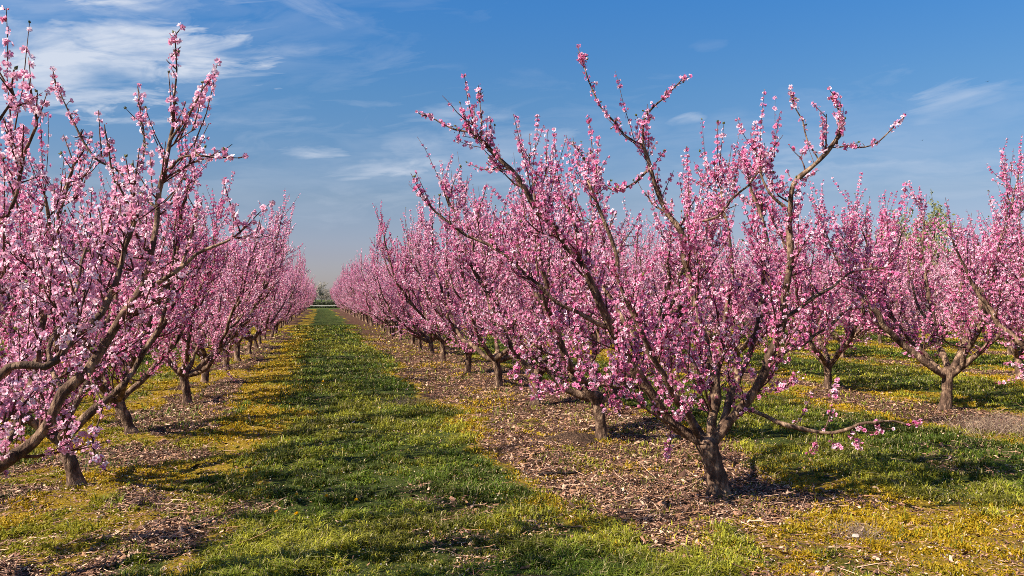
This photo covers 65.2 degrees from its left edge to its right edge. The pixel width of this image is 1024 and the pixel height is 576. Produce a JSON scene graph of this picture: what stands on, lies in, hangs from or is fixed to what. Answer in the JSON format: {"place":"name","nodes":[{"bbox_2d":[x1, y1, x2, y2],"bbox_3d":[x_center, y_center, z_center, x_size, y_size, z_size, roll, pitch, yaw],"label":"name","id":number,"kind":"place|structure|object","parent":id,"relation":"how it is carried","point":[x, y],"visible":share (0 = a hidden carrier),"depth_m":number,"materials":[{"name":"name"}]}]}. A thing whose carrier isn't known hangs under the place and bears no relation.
{"place":"outdoors","nodes":[
{"label":"outdoors","id":0,"kind":"place"},
{"bbox_2d":[0,300,1023,575],"bbox_3d":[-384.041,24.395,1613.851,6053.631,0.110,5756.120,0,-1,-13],"label":"ground","id":1,"kind":"structure","parent":0,"point":[322,316],"depth_m":8.67,"materials":[{"name":"green plant"}]},
{"bbox_2d":[0,202,13,317],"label":"peach tree","id":2,"kind":"object","parent":1,"relation":"on","point":[5,275],"visible":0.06,"depth_m":17.93,"materials":[{"name":"pink plant"}]},
{"bbox_2d":[0,230,33,331],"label":"peach tree","id":3,"kind":"object","parent":1,"relation":"on","point":[2,286],"visible":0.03,"depth_m":20.43,"materials":[{"name":"pink plant"}]},
{"bbox_2d":[1,213,113,338],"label":"peach tree","id":4,"kind":"object","parent":1,"relation":"on","point":[63,287],"visible":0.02,"depth_m":23.05,"materials":[{"name":"pink plant"}]},
{"bbox_2d":[15,230,112,336],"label":"peach tree","id":5,"kind":"object","parent":1,"relation":"on","point":[73,285],"visible":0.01,"depth_m":26.24,"materials":[{"name":"pink plant"}]},
{"bbox_2d":[34,251,133,338],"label":"peach tree","id":6,"kind":"object","parent":1,"relation":"on","point":[89,290],"depth_m":30.02,"materials":[{"name":"pink plant"}]},
{"bbox_2d":[0,112,216,488],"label":"peach tree","id":7,"kind":"object","parent":1,"relation":"on","point":[74,475],"visible":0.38,"depth_m":8.02,"materials":[{"name":"pink plant"}]},
{"bbox_2d":[0,139,250,433],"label":"peach tree","id":8,"kind":"object","parent":1,"relation":"on","point":[121,409],"visible":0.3,"depth_m":10.72,"materials":[{"name":"pink plant"}]},
{"bbox_2d":[0,5,275,477],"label":"peach tree","id":9,"kind":"object","parent":1,"relation":"on","point":[81,334],"visible":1,"depth_m":4.85,"materials":[{"name":"pink plant"}]},
{"bbox_2d":[106,184,291,404],"bbox_3d":[-5.704,0.063,13.965,3.592,4.058,3.283,0,-1,-2],"label":"peach tree","id":10,"kind":"object","parent":1,"relation":"on","point":[245,295],"visible":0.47,"depth_m":13.85,"materials":[{"name":"pink plant"}]},
{"bbox_2d":[106,179,302,382],"bbox_3d":[-6.491,-0.043,17.296,3.820,4.274,3.645,0,-1,-16],"label":"peach tree","id":11,"kind":"object","parent":1,"relation":"on","point":[277,268],"visible":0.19,"depth_m":16.93,"materials":[{"name":"pink plant"}]},
{"bbox_2d":[179,224,283,369],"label":"peach tree","id":12,"kind":"object","parent":1,"relation":"on","point":[226,359],"visible":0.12,"depth_m":20.06,"materials":[{"name":"pink plant"}]},
{"bbox_2d":[183,218,288,360],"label":"peach tree","id":13,"kind":"object","parent":1,"relation":"on","point":[237,353],"visible":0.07,"depth_m":23.19,"materials":[{"name":"pink plant"}]},
{"bbox_2d":[207,242,303,353],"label":"peach tree","id":14,"kind":"object","parent":1,"relation":"on","point":[250,338],"visible":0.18,"depth_m":25.95,"materials":[{"name":"pink plant"}]},
{"bbox_2d":[222,272,292,347],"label":"peach tree","id":15,"kind":"object","parent":1,"relation":"on","point":[255,340],"visible":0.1,"depth_m":29.71,"materials":[{"name":"pink plant"}]},
{"bbox_2d":[262,266,300,338],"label":"peach tree","id":16,"kind":"object","parent":1,"relation":"on","point":[283,317],"visible":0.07,"depth_m":35.94,"materials":[{"name":"pink plant"}]},
{"bbox_2d":[254,246,309,343],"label":"peach tree","id":17,"kind":"object","parent":1,"relation":"on","point":[292,277],"visible":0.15,"depth_m":32.90,"materials":[{"name":"pink plant"}]},
{"bbox_2d":[267,258,307,335],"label":"peach tree","id":18,"kind":"object","parent":1,"relation":"on","point":[289,305],"visible":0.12,"depth_m":38.73,"materials":[{"name":"pink plant"}]},
{"bbox_2d":[273,282,302,333],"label":"peach tree","id":19,"kind":"object","parent":1,"relation":"on","point":[295,305],"visible":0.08,"depth_m":42.07,"materials":[{"name":"pink plant"}]},
{"bbox_2d":[277,266,305,330],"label":"peach tree","id":20,"kind":"object","parent":1,"relation":"on","point":[297,295],"visible":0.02,"depth_m":45.07,"materials":[{"name":"pink plant"}]},
{"bbox_2d":[279,271,310,328],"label":"peach tree","id":21,"kind":"object","parent":1,"relation":"on","point":[297,302],"visible":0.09,"depth_m":48.00,"materials":[{"name":"pink plant"}]},
{"bbox_2d":[272,531,318,566],"bbox_3d":[-1.433,1.743,5.271,0.327,0.264,0.269,0,-1,-13],"label":"dry weed","id":22,"kind":"object","parent":1,"relation":"on","point":[299,551],"visible":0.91,"depth_m":5.27,"materials":[{"name":"plant"}]},
{"bbox_2d":[284,274,306,324],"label":"peach tree","id":23,"kind":"object","parent":1,"relation":"on","point":[285,323],"visible":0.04,"depth_m":54.72,"materials":[{"name":"pink plant"}]},
{"bbox_2d":[290,280,313,320],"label":"peach tree","id":24,"kind":"object","parent":1,"relation":"on","point":[304,296],"visible":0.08,"depth_m":66.85,"materials":[{"name":"pink plant"}]},
{"bbox_2d":[289,276,314,321],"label":"peach tree","id":25,"kind":"object","parent":1,"relation":"on","point":[304,302],"visible":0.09,"depth_m":63.49,"materials":[{"name":"pink plant"}]},
{"bbox_2d":[292,274,315,319],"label":"peach tree","id":26,"kind":"object","parent":1,"relation":"on","point":[308,297],"visible":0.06,"depth_m":70.27,"materials":[{"name":"pink plant"}]},
{"bbox_2d":[310,281,329,300],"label":"white blossom tree","id":27,"kind":"object","parent":1,"relation":"on","point":[320,288],"visible":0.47,"depth_m":288.54,"materials":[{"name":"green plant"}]},
{"bbox_2d":[310,301,336,304],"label":"hedge","id":28,"kind":"object","parent":1,"relation":"on","point":[323,303],"visible":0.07,"depth_m":254.61,"materials":[{"name":"green plant"}]},
{"bbox_2d":[307,306,339,307],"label":"road","id":29,"kind":"structure","parent":1,"relation":"on","point":[323,307],"depth_m":162.80,"materials":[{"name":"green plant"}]},
{"bbox_2d":[319,289,331,301],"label":"bare tree","id":30,"kind":"object","parent":1,"relation":"on","point":[327,295],"visible":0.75,"depth_m":324.51,"materials":[{"name":"grey plant"}]},
{"bbox_2d":[331,282,350,314],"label":"peach tree","id":31,"kind":"object","parent":1,"relation":"on","point":[338,297],"visible":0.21,"depth_m":94.25,"materials":[{"name":"pink plant"}]},
{"bbox_2d":[336,277,354,316],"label":"peach tree","id":32,"kind":"object","parent":1,"relation":"on","point":[340,289],"visible":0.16,"depth_m":81.57,"materials":[{"name":"pink plant"}]},
{"bbox_2d":[342,282,359,317],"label":"peach tree","id":33,"kind":"object","parent":1,"relation":"on","point":[343,291],"visible":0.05,"depth_m":71.61,"materials":[{"name":"pink plant"}]},
{"bbox_2d":[342,275,363,320],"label":"peach tree","id":34,"kind":"object","parent":1,"relation":"on","point":[347,292],"visible":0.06,"depth_m":66.13,"materials":[{"name":"pink plant"}]},
{"bbox_2d":[341,265,366,321],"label":"peach tree","id":35,"kind":"object","parent":1,"relation":"on","point":[346,276],"visible":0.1,"depth_m":62.61,"materials":[{"name":"pink plant"}]},
{"bbox_2d":[345,266,369,323],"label":"peach tree","id":36,"kind":"object","parent":1,"relation":"on","point":[366,315],"visible":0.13,"depth_m":59.59,"materials":[{"name":"pink plant"}]},
{"bbox_2d":[338,264,376,319],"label":"peach tree","id":37,"kind":"object","parent":1,"relation":"on","point":[343,271],"visible":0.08,"depth_m":68.05,"materials":[{"name":"pink plant"}]},
{"bbox_2d":[348,278,379,323],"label":"peach tree","id":38,"kind":"object","parent":1,"relation":"on","point":[356,300],"visible":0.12,"depth_m":56.78,"materials":[{"name":"pink plant"}]},
{"bbox_2d":[348,262,387,325],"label":"peach tree","id":39,"kind":"object","parent":1,"relation":"on","point":[356,292],"visible":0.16,"depth_m":53.68,"materials":[{"name":"pink plant"}]},
{"bbox_2d":[348,260,393,331],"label":"peach tree","id":40,"kind":"object","parent":1,"relation":"on","point":[359,294],"visible":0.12,"depth_m":44.51,"materials":[{"name":"pink plant"}]},
{"bbox_2d":[359,273,388,327],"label":"peach tree","id":41,"kind":"object","parent":1,"relation":"on","point":[369,310],"visible":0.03,"depth_m":50.60,"materials":[{"name":"pink plant"}]},
{"bbox_2d":[350,253,401,328],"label":"peach tree","id":42,"kind":"object","parent":1,"relation":"on","point":[355,265],"visible":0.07,"depth_m":47.70,"materials":[{"name":"pink plant"}]},
{"bbox_2d":[358,265,403,333],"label":"peach tree","id":43,"kind":"object","parent":1,"relation":"on","point":[389,327],"visible":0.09,"depth_m":41.00,"materials":[{"name":"pink plant"}]},
{"bbox_2d":[355,260,415,336],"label":"peach tree","id":44,"kind":"object","parent":1,"relation":"on","point":[371,311],"visible":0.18,"depth_m":37.82,"materials":[{"name":"pink plant"}]},
{"bbox_2d":[353,245,427,340],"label":"peach tree","id":45,"kind":"object","parent":1,"relation":"on","point":[375,300],"visible":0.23,"depth_m":34.69,"materials":[{"name":"pink plant"}]},
{"bbox_2d":[365,394,448,405],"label":"grass","id":46,"kind":"structure","parent":1,"relation":"on","point":[409,400],"depth_m":13.70,"materials":[{"name":"plant"}]},
{"bbox_2d":[379,247,444,344],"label":"peach tree","id":47,"kind":"object","parent":1,"relation":"on","point":[412,342],"visible":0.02,"depth_m":31.87,"materials":[{"name":"pink plant"}]},
{"bbox_2d":[369,254,455,349],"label":"peach tree","id":48,"kind":"object","parent":1,"relation":"on","point":[414,335],"visible":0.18,"depth_m":28.74,"materials":[{"name":"pink plant"}]},
{"bbox_2d":[367,241,485,353],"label":"peach tree","id":49,"kind":"object","parent":1,"relation":"on","point":[427,338],"visible":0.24,"depth_m":25.61,"materials":[{"name":"pink plant"}]},
{"bbox_2d":[369,201,499,362],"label":"peach tree","id":50,"kind":"object","parent":1,"relation":"on","point":[440,338],"visible":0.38,"depth_m":21.72,"materials":[{"name":"pink plant"}]},
{"bbox_2d":[397,203,527,372],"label":"peach tree","id":51,"kind":"object","parent":1,"relation":"on","point":[449,296],"visible":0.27,"depth_m":18.92,"materials":[{"name":"pink plant"}]},
{"bbox_2d":[394,187,596,387],"bbox_3d":[-0.305,-0.095,16.480,4.061,4.409,3.712,0,-1,-13],"label":"peach tree","id":52,"kind":"object","parent":1,"relation":"on","point":[497,358],"visible":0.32,"depth_m":16.75,"materials":[{"name":"pink plant"}]},
{"bbox_2d":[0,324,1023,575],"bbox_3d":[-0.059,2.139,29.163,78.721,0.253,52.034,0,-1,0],"label":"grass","id":53,"kind":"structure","parent":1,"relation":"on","point":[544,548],"depth_m":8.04,"materials":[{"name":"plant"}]},
{"bbox_2d":[0,335,1023,575],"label":"wood chips","id":54,"kind":"object","parent":1,"relation":"on","point":[182,533],"visible":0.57,"depth_m":7.55,"materials":[{"name":"brown wood"}]},
{"bbox_2d":[0,364,1023,575],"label":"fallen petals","id":55,"kind":"object","parent":1,"relation":"on","point":[519,489],"visible":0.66,"depth_m":7.29,"materials":[{"name":"pink plant"}]},
{"bbox_2d":[504,254,555,334],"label":"peach tree","id":56,"kind":"object","parent":1,"relation":"on","point":[516,313],"visible":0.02,"depth_m":37.22,"materials":[{"name":"pink plant"}]},
{"bbox_2d":[510,281,577,339],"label":"peach tree","id":57,"kind":"object","parent":1,"relation":"on","point":[534,311],"visible":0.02,"depth_m":34.36,"materials":[{"name":"pink plant"}]},
{"bbox_2d":[453,148,656,405],"bbox_3d":[0.585,-0.096,13.554,3.108,4.319,2.992,1,-1,-40],"label":"peach tree","id":58,"kind":"object","parent":1,"relation":"on","point":[507,342],"visible":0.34,"depth_m":13.39,"materials":[{"name":"pink plant"}]},
{"bbox_2d":[538,466,580,475],"bbox_3d":[0.464,1.873,8.182,0.474,0.061,0.128,0,-1,-25],"label":"fallen branch","id":59,"kind":"object","parent":1,"relation":"on","point":[555,472],"visible":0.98,"depth_m":8.12,"materials":[{"name":"brown wood"}]},
{"bbox_2d":[527,238,603,344],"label":"peach tree","id":60,"kind":"object","parent":1,"relation":"on","point":[571,305],"visible":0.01,"depth_m":31.47,"materials":[{"name":"pink plant"}]},
{"bbox_2d":[543,431,598,444],"bbox_3d":[0.767,1.872,10.175,0.690,0.124,0.617,0,-1,23],"label":"soil mound","id":61,"kind":"object","parent":1,"relation":"on","point":[576,436],"visible":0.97,"depth_m":10.04,"materials":[{"name":"brown soil"}]},
{"bbox_2d":[417,114,764,440],"bbox_3d":[0.813,-0.135,10.293,3.549,4.295,3.506,-1,-1,44],"label":"peach tree","id":62,"kind":"object","parent":1,"relation":"on","point":[597,398],"visible":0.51,"depth_m":10.12,"materials":[{"name":"pink plant"}]},
{"bbox_2d":[550,215,658,348],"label":"peach tree","id":63,"kind":"object","parent":1,"relation":"on","point":[651,237],"visible":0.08,"depth_m":28.03,"materials":[{"name":"pink plant"}]},
{"bbox_2d":[587,230,680,355],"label":"peach tree","id":64,"kind":"object","parent":1,"relation":"on","point":[623,301],"visible":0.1,"depth_m":24.84,"materials":[{"name":"pink plant"}]},
{"bbox_2d":[408,44,922,498],"bbox_3d":[1.404,-0.130,7.424,4.538,4.194,2.557,0,-1,2],"label":"peach tree","id":65,"kind":"object","parent":1,"relation":"on","point":[707,446],"visible":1,"depth_m":7.07,"materials":[{"name":"pink plant"}]},
{"bbox_2d":[629,245,703,314],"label":"peach tree","id":66,"kind":"object","parent":1,"relation":"on","point":[654,271],"visible":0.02,"depth_m":37.25,"materials":[{"name":"pink plant"}]},
{"bbox_2d":[608,223,739,363],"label":"peach tree","id":67,"kind":"object","parent":1,"relation":"on","point":[643,267],"visible":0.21,"depth_m":21.68,"materials":[{"name":"pink plant"}]},
{"bbox_2d":[652,233,760,336],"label":"peach tree","id":68,"kind":"object","parent":1,"relation":"on","point":[717,263],"visible":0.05,"depth_m":34.49,"materials":[{"name":"pink plant"}]},
{"bbox_2d":[665,206,808,374],"bbox_3d":[5.387,0.083,19.245,3.530,4.114,3.862,0,-1,12],"label":"peach tree","id":69,"kind":"object","parent":1,"relation":"on","point":[744,346],"visible":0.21,"depth_m":18.78,"materials":[{"name":"pink plant"}]},
{"bbox_2d":[706,244,777,344],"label":"peach tree","id":70,"kind":"object","parent":1,"relation":"on","point":[742,311],"visible":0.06,"depth_m":30.40,"materials":[{"name":"pink plant"}]},
{"bbox_2d":[718,244,782,314],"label":"peach tree","id":71,"kind":"object","parent":1,"relation":"on","point":[738,286],"visible":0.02,"depth_m":41.42,"materials":[{"name":"pink plant"}]},
{"bbox_2d":[742,246,837,347],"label":"peach tree","id":72,"kind":"object","parent":1,"relation":"on","point":[816,282],"visible":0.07,"depth_m":27.58,"materials":[{"name":"pink plant"}]},
{"bbox_2d":[738,189,918,388],"bbox_3d":[6.101,0.077,16.027,3.553,3.991,3.565,0,-1,-13],"label":"peach tree","id":73,"kind":"object","parent":1,"relation":"on","point":[826,362],"visible":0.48,"depth_m":15.42,"materials":[{"name":"pink plant"}]},
{"bbox_2d":[806,245,872,339],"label":"peach tree","id":74,"kind":"object","parent":1,"relation":"on","point":[834,298],"visible":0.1,"depth_m":34.84,"materials":[{"name":"pink plant"}]},
{"bbox_2d":[775,224,920,357],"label":"peach tree","id":75,"kind":"object","parent":1,"relation":"on","point":[834,336],"visible":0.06,"depth_m":24.95,"materials":[{"name":"pink plant"}]},
{"bbox_2d":[809,514,903,544],"bbox_3d":[2.593,1.823,6.116,0.743,0.186,0.539,0,-1,-30],"label":"dry weed","id":76,"kind":"object","parent":1,"relation":"on","point":[858,527],"visible":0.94,"depth_m":6.07,"materials":[{"name":"beige plant"}]},
{"bbox_2d":[831,247,932,342],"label":"peach tree","id":77,"kind":"object","parent":1,"relation":"on","point":[880,335],"visible":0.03,"depth_m":32.25,"materials":[{"name":"pink plant"}]},
{"bbox_2d":[886,257,927,321],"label":"peach tree","id":78,"kind":"object","parent":1,"relation":"on","point":[905,303],"visible":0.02,"depth_m":40.47,"materials":[{"name":"pink plant"}]},
{"bbox_2d":[807,136,1023,410],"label":"peach tree","id":79,"kind":"object","parent":1,"relation":"on","point":[948,372],"visible":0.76,"depth_m":13.01,"materials":[{"name":"pink plant"}]},
{"bbox_2d":[847,229,988,364],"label":"peach tree","id":80,"kind":"object","parent":1,"relation":"on","point":[906,315],"visible":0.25,"depth_m":21.48,"materials":[{"name":"pink plant"}]},
{"bbox_2d":[871,191,964,319],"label":"willow tree","id":81,"kind":"object","parent":1,"relation":"on","point":[936,235],"visible":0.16,"depth_m":63.31,"materials":[{"name":"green plant"}]},
{"bbox_2d":[912,260,957,320],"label":"peach tree","id":82,"kind":"object","parent":1,"relation":"on","point":[924,309],"visible":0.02,"depth_m":37.08,"materials":[{"name":"pink plant"}]},
{"bbox_2d":[891,234,997,347],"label":"peach tree","id":83,"kind":"object","parent":1,"relation":"on","point":[933,274],"visible":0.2,"depth_m":29.52,"materials":[{"name":"pink plant"}]},
{"bbox_2d":[910,403,1023,440],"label":"soil patch","id":84,"kind":"object","parent":1,"relation":"on","point":[985,425],"visible":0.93,"depth_m":10.73,"materials":[{"name":"brown soil"}]},
{"bbox_2d":[926,190,1023,384],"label":"peach tree","id":85,"kind":"object","parent":1,"relation":"on","point":[1010,286],"visible":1,"depth_m":10.49,"materials":[{"name":"pink plant"}]},
{"bbox_2d":[935,241,1020,339],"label":"peach tree","id":86,"kind":"object","parent":1,"relation":"on","point":[941,258],"visible":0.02,"depth_m":34.79,"materials":[{"name":"pink plant"}]},
{"bbox_2d":[938,200,1023,376],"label":"peach tree","id":87,"kind":"object","parent":1,"relation":"on","point":[1016,353],"visible":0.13,"depth_m":18.61,"materials":[{"name":"pink plant"}]},
{"bbox_2d":[952,231,1023,354],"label":"peach tree","id":88,"kind":"object","parent":1,"relation":"on","point":[1009,351],"visible":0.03,"depth_m":26.31,"materials":[{"name":"pink plant"}]},
{"bbox_2d":[0,0,1023,299],"label":"sky","id":89,"kind":"structure","parent":0,"point":[322,98],"materials":[{"name":"blue"}]}
]}

